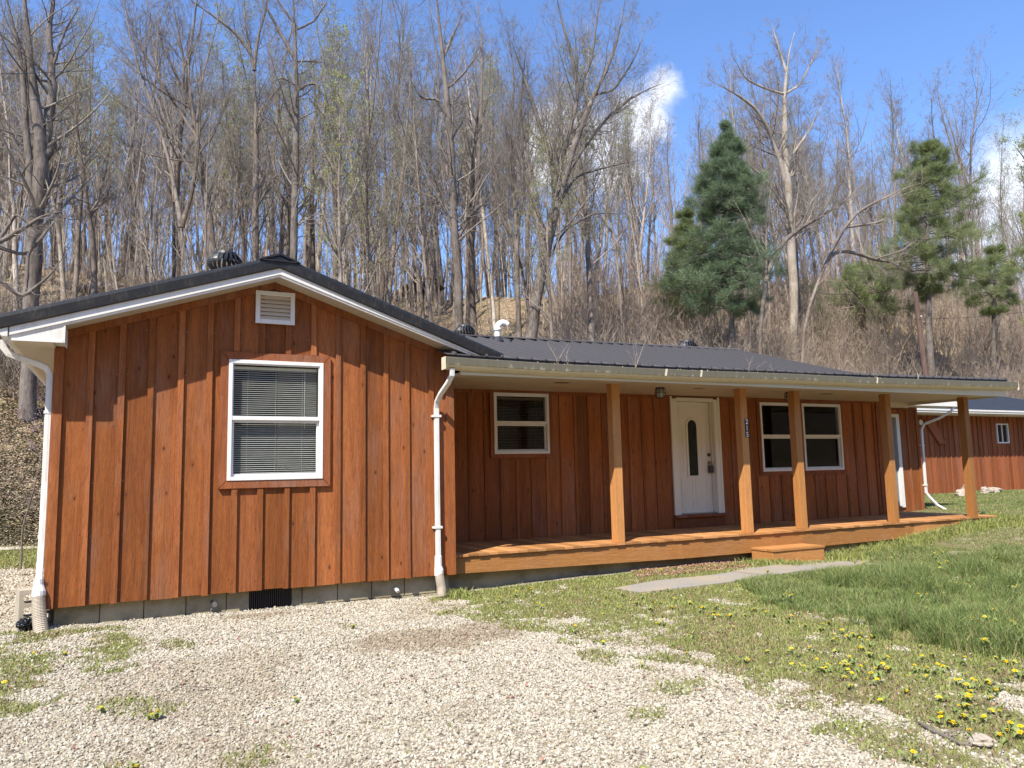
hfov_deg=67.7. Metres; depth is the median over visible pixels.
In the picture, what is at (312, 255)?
bare tree
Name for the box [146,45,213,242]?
bare tree
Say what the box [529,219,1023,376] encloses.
underbrush
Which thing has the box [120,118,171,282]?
bare tree
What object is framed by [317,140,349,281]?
bare tree
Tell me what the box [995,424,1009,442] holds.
window
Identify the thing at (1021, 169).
bare tree
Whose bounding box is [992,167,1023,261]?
bare tree
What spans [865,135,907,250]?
bare tree
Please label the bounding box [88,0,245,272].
bare tree
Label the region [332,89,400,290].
bare tree
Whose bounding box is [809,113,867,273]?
bare tree
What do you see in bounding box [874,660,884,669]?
dandelion
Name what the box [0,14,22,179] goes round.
bare tree
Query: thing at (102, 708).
dandelion
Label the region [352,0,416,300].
bare tree
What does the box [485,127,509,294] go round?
bare tree
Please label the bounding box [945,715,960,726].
dandelion
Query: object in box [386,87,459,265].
bare tree
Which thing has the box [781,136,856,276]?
bare tree
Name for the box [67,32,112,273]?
bare tree
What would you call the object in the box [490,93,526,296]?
bare tree
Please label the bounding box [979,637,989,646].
dandelion
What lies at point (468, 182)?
bare tree
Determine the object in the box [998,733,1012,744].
dandelion
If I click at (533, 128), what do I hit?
bare tree
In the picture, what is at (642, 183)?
bare tree
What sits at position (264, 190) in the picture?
bare tree
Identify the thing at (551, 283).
bare tree
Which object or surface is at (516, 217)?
bare tree
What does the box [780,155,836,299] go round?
bare tree
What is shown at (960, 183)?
bare tree
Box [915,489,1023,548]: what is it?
lawn grass
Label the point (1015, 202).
bare tree
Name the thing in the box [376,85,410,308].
bare tree
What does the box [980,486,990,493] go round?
rock
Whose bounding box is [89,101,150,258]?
bare tree
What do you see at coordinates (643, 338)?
underbrush
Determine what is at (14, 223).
bare tree
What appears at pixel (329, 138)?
bare tree
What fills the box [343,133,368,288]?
bare tree
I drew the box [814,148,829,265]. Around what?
bare tree
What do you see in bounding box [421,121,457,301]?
bare tree
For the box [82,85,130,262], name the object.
bare tree
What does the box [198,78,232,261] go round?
bare tree
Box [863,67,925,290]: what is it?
bare tree
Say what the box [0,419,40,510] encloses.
underbrush
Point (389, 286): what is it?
bare tree
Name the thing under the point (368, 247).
bare tree
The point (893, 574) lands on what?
lawn grass
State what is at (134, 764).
dandelion
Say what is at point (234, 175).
bare tree
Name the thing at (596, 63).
bare tree
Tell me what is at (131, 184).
bare tree
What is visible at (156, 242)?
distant woods
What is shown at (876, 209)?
bare tree
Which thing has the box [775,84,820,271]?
bare tree
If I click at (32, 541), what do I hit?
leaf litter
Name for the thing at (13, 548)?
track
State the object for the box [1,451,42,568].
sapling
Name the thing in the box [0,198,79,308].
tree
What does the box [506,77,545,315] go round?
bare tree
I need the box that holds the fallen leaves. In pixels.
[3,559,1021,767]
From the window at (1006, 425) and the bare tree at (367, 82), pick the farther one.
the bare tree at (367, 82)
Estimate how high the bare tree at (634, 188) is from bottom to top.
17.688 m
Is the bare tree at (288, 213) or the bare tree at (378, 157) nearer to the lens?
the bare tree at (288, 213)
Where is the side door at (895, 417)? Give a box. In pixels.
[891,414,905,506]
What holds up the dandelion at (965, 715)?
on the ground at (26, 426)
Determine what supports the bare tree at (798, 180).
on the ground at (26, 426)
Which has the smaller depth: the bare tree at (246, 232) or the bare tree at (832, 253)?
the bare tree at (832, 253)
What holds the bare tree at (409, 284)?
on the ground at (26, 426)
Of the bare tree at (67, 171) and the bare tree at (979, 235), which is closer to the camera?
the bare tree at (67, 171)
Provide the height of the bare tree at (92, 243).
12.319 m
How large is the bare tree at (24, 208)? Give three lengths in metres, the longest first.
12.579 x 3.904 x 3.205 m
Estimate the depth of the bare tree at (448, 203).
47.16 m
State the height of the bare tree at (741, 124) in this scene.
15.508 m
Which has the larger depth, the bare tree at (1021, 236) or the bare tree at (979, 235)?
the bare tree at (1021, 236)
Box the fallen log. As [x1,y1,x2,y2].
[44,264,126,291]
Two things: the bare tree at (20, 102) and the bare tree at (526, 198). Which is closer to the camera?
the bare tree at (20, 102)
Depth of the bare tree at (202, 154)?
49.78 m
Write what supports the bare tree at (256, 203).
on the ground at (26, 426)
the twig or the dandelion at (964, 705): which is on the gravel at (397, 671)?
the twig
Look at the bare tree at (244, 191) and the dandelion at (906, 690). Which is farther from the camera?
the bare tree at (244, 191)
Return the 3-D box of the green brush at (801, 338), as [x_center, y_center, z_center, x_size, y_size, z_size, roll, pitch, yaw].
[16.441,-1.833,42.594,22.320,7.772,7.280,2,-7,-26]
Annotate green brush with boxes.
[631,288,914,374]
[643,293,916,374]
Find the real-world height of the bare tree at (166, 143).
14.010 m
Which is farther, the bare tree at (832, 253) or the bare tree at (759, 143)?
the bare tree at (759, 143)
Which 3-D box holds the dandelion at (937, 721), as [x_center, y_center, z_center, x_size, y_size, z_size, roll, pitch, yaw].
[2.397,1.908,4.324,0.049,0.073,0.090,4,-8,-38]
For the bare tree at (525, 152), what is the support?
on the ground at (26, 426)
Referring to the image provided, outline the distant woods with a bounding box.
[0,6,1023,362]
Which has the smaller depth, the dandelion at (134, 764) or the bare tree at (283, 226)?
the dandelion at (134, 764)
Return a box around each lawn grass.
[736,545,1023,658]
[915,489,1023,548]
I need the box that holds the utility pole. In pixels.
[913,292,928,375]
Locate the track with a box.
[0,546,35,549]
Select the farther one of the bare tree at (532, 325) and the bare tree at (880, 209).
the bare tree at (880, 209)
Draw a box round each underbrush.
[0,226,490,400]
[0,270,73,397]
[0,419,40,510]
[425,274,1023,398]
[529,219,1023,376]
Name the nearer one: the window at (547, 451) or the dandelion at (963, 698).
the dandelion at (963, 698)
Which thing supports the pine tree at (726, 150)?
on the ground at (26, 426)
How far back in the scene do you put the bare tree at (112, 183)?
46.20 m
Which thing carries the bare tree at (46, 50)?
on the ground at (26, 426)
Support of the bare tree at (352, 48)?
on the ground at (26, 426)
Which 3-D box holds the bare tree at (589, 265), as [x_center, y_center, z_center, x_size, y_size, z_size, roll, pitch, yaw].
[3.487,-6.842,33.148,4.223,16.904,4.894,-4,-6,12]
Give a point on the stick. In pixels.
(934, 731)
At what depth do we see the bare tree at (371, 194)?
58.59 m
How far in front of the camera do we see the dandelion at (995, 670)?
5.31 m
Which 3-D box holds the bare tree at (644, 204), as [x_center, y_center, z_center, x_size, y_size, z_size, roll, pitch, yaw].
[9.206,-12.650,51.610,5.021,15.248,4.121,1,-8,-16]
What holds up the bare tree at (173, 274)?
on the ground at (26, 426)
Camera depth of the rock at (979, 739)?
3.97 m
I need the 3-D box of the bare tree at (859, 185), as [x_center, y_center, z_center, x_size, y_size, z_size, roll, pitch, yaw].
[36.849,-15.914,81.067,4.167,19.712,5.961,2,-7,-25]
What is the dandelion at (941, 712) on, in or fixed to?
on the ground at (26, 426)
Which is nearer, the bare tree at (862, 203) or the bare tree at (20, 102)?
the bare tree at (20, 102)
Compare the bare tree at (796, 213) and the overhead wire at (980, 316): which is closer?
the overhead wire at (980, 316)
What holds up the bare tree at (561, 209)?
on the ground at (26, 426)
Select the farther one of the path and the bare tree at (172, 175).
the bare tree at (172, 175)
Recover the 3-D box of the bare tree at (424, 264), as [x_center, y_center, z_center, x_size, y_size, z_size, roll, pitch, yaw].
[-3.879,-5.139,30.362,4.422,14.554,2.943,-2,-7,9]
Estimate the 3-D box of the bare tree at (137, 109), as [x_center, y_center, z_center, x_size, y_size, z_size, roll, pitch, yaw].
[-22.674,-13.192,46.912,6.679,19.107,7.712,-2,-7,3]
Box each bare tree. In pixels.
[0,0,45,268]
[0,0,91,300]
[0,0,141,421]
[0,5,63,247]
[0,11,45,156]
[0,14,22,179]
[0,45,44,310]
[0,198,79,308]
[4,0,90,264]
[6,2,62,248]
[12,94,69,227]
[14,4,75,197]
[17,92,66,245]
[28,0,99,271]
[29,58,79,271]
[39,4,127,298]
[39,21,87,267]
[41,0,255,274]
[41,30,108,239]
[50,57,102,284]
[53,69,88,263]
[56,48,128,294]
[58,84,115,228]
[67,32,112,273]
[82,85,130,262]
[83,31,168,274]
[84,18,190,275]
[85,79,134,278]
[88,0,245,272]
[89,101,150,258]
[93,26,166,283]
[93,79,128,271]
[98,39,172,271]
[98,142,123,266]
[108,0,253,269]
[116,63,274,282]
[116,99,151,270]
[119,86,148,263]
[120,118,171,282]
[122,91,159,282]
[123,30,234,268]
[144,70,206,276]
[144,102,185,266]
[145,88,187,249]
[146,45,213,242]
[149,69,189,277]
[152,71,212,276]
[155,44,250,205]
[181,65,220,261]
[182,128,234,234]
[183,101,252,265]
[188,0,291,260]
[188,31,285,262]
[189,88,275,266]
[194,7,291,246]
[194,7,362,256]
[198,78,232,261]
[198,94,267,264]
[204,0,303,253]
[204,70,275,262]
[213,67,259,248]
[226,59,274,250]
[230,4,356,213]
[233,0,368,259]
[241,103,285,253]
[245,59,319,256]
[248,0,306,254]
[249,66,324,252]
[252,138,280,247]
[262,138,307,255]
[267,11,344,270]
[270,0,432,264]
[273,85,307,179]
[280,0,376,279]
[289,27,341,267]
[291,44,408,296]
[291,97,331,211]
[299,0,400,294]
[299,32,380,272]
[302,68,384,296]
[305,123,390,280]
[315,92,419,299]
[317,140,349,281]
[323,0,424,298]
[328,123,406,281]
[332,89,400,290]
[340,26,423,299]
[341,90,386,276]
[343,18,452,303]
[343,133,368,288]
[349,80,389,246]
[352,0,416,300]
[352,0,441,282]
[355,144,399,232]
[357,0,443,309]
[365,73,445,305]
[365,120,437,318]
[368,90,444,314]
[369,0,534,333]
[369,37,415,285]
[374,87,461,322]
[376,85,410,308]
[382,0,526,317]
[386,29,434,278]
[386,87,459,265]
[390,105,458,273]
[391,74,440,273]
[404,129,455,275]
[406,33,469,273]
[410,39,456,292]
[419,100,469,301]
[419,120,465,301]
[421,77,478,289]
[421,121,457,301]
[439,89,508,296]
[441,32,505,335]
[442,45,529,334]
[443,45,515,296]
[448,84,489,254]
[449,74,481,258]
[451,0,511,332]
[451,38,529,278]
[455,83,513,301]
[458,52,518,296]
[463,88,545,278]
[463,144,506,252]
[466,1,566,336]
[474,84,525,296]
[478,71,569,316]
[483,147,518,297]
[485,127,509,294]
[487,107,549,246]
[490,0,676,337]
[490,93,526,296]
[495,54,556,297]
[495,75,551,231]
[503,105,567,337]
[504,123,587,338]
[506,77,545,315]
[518,67,606,303]
[529,47,595,293]
[535,39,635,340]
[535,56,610,308]
[536,64,588,338]
[537,107,589,289]
[541,137,603,324]
[547,10,624,295]
[562,200,576,295]
[567,49,648,338]
[570,68,600,250]
[570,129,614,288]
[581,73,652,279]
[590,70,636,293]
[596,135,639,286]
[596,149,663,285]
[607,105,642,287]
[607,128,664,282]
[611,97,650,280]
[614,94,682,273]
[618,130,659,257]
[624,95,674,302]
[632,121,677,280]
[658,110,680,235]
[675,92,716,204]
[682,127,715,245]
[683,93,709,200]
[687,128,721,223]
[693,101,752,195]
[697,9,837,360]
[700,121,725,340]
[702,50,767,332]
[707,29,807,295]
[720,144,879,353]
[725,113,764,220]
[726,99,780,264]
[731,61,787,297]
[736,106,825,281]
[740,113,764,277]
[745,93,768,256]
[747,49,837,357]
[747,112,822,281]
[758,128,812,242]
[762,104,838,334]
[763,139,816,236]
[766,95,843,272]
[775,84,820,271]
[776,140,826,263]
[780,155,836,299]
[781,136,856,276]
[791,121,856,304]
[792,137,819,278]
[801,163,951,372]
[802,141,830,273]
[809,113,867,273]
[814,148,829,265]
[815,45,896,263]
[815,139,855,272]
[822,155,882,264]
[831,139,858,225]
[833,145,878,252]
[841,160,892,253]
[841,163,870,262]
[854,126,924,322]
[855,168,888,251]
[856,163,880,302]
[858,141,884,294]
[861,167,891,270]
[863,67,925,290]
[864,165,892,245]
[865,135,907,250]
[866,156,884,238]
[868,90,935,281]
[878,133,912,272]
[879,126,956,225]
[888,137,929,334]
[890,184,940,268]
[895,127,926,271]
[903,110,966,279]
[914,23,1022,294]
[918,87,954,288]
[922,89,1003,295]
[925,136,951,256]
[928,84,980,320]
[933,143,985,261]
[942,123,997,291]
[942,175,976,258]
[943,181,992,271]
[951,164,993,280]
[955,154,995,319]
[973,213,987,306]
[980,110,1022,278]
[981,194,1023,316]
[982,195,1019,283]
[990,168,1023,263]
[991,193,1023,286]
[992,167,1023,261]
[995,154,1023,247]
[999,71,1023,325]
[1001,225,1015,287]
[1005,212,1023,251]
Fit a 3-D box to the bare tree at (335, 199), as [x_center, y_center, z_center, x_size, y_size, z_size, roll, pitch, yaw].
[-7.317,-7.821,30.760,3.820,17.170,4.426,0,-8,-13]
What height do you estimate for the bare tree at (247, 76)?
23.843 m
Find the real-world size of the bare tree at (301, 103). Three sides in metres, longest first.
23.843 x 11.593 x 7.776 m
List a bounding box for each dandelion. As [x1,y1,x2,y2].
[97,704,110,712]
[129,762,143,767]
[145,712,157,719]
[153,709,162,718]
[738,656,749,663]
[786,647,799,656]
[855,645,865,650]
[868,671,882,680]
[871,677,886,686]
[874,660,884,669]
[878,696,885,701]
[880,664,893,672]
[898,749,920,762]
[901,687,912,693]
[929,662,945,672]
[929,715,942,724]
[934,664,945,672]
[935,693,950,700]
[935,709,947,714]
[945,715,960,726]
[951,677,958,684]
[956,702,973,709]
[957,656,966,663]
[957,711,970,719]
[960,695,968,701]
[962,680,975,689]
[963,693,975,701]
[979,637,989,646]
[979,713,992,722]
[984,678,997,684]
[984,682,997,693]
[987,707,999,713]
[988,667,1001,674]
[990,689,999,696]
[993,684,1002,691]
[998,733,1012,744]
[1000,676,1012,682]
[1001,657,1010,663]
[1011,721,1023,730]
[1012,669,1020,677]
[1013,728,1023,738]
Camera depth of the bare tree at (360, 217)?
29.35 m
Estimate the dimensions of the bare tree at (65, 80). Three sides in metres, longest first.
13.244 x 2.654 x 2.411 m
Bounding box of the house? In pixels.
[0,250,1018,632]
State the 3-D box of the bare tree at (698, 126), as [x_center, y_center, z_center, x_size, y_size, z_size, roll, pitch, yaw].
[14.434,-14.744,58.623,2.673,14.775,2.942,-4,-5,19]
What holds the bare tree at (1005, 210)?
on the ground at (26, 426)
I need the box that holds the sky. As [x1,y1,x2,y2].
[0,0,1023,299]
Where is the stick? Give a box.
[918,721,971,745]
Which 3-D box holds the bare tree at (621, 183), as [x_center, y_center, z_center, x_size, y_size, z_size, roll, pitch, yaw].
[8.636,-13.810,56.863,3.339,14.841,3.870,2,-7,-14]
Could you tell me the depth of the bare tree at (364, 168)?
55.07 m
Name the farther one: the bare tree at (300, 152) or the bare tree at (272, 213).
the bare tree at (300, 152)
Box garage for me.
[917,397,1023,494]
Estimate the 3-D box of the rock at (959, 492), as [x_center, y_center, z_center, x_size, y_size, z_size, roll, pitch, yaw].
[13.018,3.171,22.048,0.453,0.293,0.336,1,-7,-18]
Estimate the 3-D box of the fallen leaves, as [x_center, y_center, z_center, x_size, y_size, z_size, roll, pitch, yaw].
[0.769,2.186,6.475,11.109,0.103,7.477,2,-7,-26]
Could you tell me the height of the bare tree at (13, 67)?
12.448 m
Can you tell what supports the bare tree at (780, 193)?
on the ground at (26, 426)
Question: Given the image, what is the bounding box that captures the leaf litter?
[0,352,45,546]
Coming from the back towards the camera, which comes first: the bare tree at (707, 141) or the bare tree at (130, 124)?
the bare tree at (707, 141)
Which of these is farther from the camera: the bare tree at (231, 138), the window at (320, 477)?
the bare tree at (231, 138)
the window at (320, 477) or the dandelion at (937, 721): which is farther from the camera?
the window at (320, 477)
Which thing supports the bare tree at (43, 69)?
on the ground at (26, 426)
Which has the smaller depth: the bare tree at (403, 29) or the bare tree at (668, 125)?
the bare tree at (403, 29)
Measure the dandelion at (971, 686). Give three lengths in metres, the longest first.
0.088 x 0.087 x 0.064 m
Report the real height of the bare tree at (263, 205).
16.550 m
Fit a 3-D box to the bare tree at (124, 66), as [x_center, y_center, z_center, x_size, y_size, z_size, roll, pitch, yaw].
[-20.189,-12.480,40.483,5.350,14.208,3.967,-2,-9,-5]
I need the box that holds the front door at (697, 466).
[669,396,727,528]
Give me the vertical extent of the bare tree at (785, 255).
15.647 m
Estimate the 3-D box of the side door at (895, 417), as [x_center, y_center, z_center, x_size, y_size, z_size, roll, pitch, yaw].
[8.691,1.789,17.807,1.140,2.190,0.085,2,-7,-26]
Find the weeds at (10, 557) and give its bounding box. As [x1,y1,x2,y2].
[0,544,44,583]
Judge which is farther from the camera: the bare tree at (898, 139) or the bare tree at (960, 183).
the bare tree at (898, 139)
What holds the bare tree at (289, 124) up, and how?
on the ground at (26, 426)
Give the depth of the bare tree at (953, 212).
81.56 m
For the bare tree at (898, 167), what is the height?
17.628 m
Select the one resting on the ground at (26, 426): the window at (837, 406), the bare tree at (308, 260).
the bare tree at (308, 260)
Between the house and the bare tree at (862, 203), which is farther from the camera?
the bare tree at (862, 203)
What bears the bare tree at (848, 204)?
on the ground at (26, 426)
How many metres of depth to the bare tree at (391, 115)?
54.36 m
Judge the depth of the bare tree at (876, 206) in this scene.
70.28 m
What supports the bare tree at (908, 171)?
on the ground at (26, 426)
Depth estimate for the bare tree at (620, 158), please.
62.83 m
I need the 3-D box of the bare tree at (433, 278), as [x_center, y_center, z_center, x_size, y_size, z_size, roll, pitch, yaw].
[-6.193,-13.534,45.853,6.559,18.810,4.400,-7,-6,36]
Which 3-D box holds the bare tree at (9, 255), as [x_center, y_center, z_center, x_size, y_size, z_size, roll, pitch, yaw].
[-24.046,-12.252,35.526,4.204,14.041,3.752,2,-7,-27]
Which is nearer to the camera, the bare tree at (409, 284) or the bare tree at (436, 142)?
the bare tree at (409, 284)
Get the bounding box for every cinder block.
[14,587,32,631]
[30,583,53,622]
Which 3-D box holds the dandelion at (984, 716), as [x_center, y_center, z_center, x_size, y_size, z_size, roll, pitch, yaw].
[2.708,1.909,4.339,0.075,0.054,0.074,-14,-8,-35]
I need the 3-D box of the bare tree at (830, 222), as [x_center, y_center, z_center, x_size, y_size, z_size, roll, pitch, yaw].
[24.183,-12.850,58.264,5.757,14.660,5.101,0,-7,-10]
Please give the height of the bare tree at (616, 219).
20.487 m
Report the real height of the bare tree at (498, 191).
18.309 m
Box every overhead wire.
[3,70,93,73]
[939,312,1022,318]
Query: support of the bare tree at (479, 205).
on the ground at (26, 426)
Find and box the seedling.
[626,327,652,367]
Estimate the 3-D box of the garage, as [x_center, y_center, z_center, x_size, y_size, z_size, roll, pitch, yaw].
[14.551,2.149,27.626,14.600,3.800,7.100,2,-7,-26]
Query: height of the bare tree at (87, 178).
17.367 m
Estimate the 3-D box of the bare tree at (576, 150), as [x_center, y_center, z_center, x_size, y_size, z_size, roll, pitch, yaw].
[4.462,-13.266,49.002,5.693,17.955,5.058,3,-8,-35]
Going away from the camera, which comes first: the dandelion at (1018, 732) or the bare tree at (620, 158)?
the dandelion at (1018, 732)
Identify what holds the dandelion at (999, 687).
on the ground at (26, 426)
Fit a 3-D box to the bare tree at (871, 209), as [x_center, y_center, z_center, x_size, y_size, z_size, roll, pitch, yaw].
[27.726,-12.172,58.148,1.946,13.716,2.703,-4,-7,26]
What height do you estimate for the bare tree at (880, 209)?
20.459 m
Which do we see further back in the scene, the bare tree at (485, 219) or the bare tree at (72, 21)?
the bare tree at (485, 219)
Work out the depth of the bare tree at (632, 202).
57.82 m
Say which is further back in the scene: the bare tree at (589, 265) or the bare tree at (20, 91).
the bare tree at (20, 91)
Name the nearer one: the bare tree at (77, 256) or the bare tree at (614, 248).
the bare tree at (77, 256)
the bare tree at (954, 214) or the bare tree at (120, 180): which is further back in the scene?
the bare tree at (954, 214)
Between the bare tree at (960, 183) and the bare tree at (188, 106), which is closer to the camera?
the bare tree at (188, 106)
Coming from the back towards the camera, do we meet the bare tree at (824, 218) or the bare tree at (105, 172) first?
the bare tree at (824, 218)
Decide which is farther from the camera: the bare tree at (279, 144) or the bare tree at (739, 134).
the bare tree at (739, 134)
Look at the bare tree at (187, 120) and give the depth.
50.14 m
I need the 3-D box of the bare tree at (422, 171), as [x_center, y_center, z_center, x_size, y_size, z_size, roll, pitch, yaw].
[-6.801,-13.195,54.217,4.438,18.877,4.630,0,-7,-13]
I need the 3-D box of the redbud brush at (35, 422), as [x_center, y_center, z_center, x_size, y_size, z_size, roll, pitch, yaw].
[-13.089,1.220,22.410,3.173,3.045,4.225,2,-7,-26]
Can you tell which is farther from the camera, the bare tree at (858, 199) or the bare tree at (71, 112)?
the bare tree at (858, 199)
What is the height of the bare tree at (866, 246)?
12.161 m
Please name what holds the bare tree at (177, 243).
on the ground at (26, 426)
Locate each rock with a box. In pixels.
[954,489,964,495]
[968,733,993,746]
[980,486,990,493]
[988,487,1001,492]
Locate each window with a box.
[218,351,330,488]
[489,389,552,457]
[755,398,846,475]
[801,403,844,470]
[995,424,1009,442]
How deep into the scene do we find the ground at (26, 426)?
5.27 m
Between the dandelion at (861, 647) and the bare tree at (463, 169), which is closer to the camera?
the dandelion at (861, 647)
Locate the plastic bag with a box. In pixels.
[15,617,32,630]
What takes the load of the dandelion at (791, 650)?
on the ground at (26, 426)
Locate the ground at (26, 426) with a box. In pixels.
[0,264,1023,767]
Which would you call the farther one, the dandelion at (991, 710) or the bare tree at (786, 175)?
the bare tree at (786, 175)
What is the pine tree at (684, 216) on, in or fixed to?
on the ground at (26, 426)
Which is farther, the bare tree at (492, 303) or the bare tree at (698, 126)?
the bare tree at (698, 126)
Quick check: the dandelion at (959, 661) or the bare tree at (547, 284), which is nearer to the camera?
the dandelion at (959, 661)
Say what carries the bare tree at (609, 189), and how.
on the ground at (26, 426)
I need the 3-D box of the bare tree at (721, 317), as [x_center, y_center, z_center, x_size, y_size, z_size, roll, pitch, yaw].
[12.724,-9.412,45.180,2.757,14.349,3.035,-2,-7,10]
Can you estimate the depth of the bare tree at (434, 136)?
54.82 m
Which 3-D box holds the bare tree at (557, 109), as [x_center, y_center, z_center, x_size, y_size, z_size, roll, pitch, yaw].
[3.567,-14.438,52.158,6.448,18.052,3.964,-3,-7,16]
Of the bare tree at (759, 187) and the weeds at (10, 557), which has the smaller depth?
the weeds at (10, 557)
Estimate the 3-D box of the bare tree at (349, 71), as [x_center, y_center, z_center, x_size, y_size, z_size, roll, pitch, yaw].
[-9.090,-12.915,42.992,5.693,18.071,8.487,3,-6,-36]
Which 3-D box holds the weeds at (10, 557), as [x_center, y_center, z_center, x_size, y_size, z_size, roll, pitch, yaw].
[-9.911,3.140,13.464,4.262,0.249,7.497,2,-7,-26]
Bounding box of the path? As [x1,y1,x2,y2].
[614,560,884,592]
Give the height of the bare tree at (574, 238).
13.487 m
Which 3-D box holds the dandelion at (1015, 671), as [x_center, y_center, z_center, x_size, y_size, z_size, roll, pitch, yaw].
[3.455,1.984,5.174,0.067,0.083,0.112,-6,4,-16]
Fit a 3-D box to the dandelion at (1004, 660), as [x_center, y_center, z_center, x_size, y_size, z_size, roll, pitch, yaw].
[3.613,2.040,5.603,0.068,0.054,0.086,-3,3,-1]
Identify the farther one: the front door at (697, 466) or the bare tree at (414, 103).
the bare tree at (414, 103)
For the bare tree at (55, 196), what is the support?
on the ground at (26, 426)
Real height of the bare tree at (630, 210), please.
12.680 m
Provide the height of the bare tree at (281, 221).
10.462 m
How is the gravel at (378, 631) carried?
on the ground at (26, 426)
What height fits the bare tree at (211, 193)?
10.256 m
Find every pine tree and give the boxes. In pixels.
[641,206,716,339]
[659,118,789,369]
[800,260,924,362]
[845,137,1009,375]
[949,241,1023,377]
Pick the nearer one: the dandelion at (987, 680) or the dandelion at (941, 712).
the dandelion at (941, 712)
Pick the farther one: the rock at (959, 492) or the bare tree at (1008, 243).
the bare tree at (1008, 243)
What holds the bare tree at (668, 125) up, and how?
on the ground at (26, 426)
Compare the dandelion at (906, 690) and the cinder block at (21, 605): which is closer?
the dandelion at (906, 690)
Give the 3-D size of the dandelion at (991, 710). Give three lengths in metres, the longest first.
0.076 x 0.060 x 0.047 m
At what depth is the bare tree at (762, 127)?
72.70 m
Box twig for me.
[181,686,220,687]
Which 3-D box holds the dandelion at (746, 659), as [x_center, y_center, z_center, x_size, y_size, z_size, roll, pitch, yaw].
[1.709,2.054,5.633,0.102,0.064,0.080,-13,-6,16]
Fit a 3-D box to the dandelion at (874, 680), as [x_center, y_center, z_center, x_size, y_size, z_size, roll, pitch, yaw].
[2.422,1.978,5.049,0.113,0.087,0.050,-11,6,34]
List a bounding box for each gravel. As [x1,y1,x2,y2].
[0,561,48,629]
[0,567,778,716]
[0,611,1023,767]
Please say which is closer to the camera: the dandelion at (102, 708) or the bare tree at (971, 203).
the dandelion at (102, 708)
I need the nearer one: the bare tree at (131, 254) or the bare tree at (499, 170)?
the bare tree at (131, 254)
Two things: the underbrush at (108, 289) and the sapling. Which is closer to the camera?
the sapling
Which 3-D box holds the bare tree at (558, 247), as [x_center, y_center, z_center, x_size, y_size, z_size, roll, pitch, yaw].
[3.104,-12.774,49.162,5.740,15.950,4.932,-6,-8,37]
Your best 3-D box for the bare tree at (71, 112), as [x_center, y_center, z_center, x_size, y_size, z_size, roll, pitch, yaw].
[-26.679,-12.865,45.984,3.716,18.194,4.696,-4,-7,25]
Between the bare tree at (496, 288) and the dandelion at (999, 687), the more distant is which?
the bare tree at (496, 288)
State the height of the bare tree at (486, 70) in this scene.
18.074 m
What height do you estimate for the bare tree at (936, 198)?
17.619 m
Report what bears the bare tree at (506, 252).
on the ground at (26, 426)
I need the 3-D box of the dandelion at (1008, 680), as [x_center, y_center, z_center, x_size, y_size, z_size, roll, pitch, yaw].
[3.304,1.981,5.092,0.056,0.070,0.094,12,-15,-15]
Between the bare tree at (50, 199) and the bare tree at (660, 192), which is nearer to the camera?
the bare tree at (50, 199)
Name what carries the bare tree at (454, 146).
on the ground at (26, 426)
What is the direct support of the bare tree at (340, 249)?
on the ground at (26, 426)
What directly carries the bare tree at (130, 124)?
on the ground at (26, 426)
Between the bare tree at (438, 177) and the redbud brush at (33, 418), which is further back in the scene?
the bare tree at (438, 177)
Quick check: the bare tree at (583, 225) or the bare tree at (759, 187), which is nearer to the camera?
the bare tree at (583, 225)
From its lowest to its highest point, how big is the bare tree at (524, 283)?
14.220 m
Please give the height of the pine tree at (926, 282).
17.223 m
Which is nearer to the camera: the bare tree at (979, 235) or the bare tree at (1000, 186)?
the bare tree at (979, 235)
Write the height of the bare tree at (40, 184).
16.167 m
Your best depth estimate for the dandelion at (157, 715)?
4.71 m
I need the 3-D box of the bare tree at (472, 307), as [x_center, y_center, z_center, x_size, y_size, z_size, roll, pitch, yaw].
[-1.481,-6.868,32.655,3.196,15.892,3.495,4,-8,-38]
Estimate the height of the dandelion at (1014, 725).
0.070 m
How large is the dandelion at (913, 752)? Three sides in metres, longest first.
0.120 x 0.093 x 0.053 m
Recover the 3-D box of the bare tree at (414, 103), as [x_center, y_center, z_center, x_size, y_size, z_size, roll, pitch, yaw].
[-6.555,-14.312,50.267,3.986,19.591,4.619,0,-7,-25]
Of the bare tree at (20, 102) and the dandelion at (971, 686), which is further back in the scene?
the bare tree at (20, 102)
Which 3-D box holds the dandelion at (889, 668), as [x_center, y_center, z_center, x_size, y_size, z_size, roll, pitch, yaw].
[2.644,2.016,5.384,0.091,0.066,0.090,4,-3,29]
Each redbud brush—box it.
[13,385,44,452]
[17,385,43,451]
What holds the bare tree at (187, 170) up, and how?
on the ground at (26, 426)
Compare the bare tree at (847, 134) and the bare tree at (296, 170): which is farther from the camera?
the bare tree at (847, 134)
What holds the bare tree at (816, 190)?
on the ground at (26, 426)
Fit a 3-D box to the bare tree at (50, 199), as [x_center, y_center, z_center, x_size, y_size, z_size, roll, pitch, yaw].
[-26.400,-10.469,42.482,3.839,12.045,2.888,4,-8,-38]
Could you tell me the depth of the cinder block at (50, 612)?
7.78 m
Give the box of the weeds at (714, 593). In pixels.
[0,555,1023,767]
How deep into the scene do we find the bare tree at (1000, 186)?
75.49 m
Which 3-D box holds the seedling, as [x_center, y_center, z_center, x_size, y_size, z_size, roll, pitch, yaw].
[1.742,-0.508,10.478,0.452,0.591,0.114,3,-8,-31]
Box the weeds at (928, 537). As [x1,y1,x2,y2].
[436,510,1023,598]
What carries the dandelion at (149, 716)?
on the ground at (26, 426)
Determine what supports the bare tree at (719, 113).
on the ground at (26, 426)

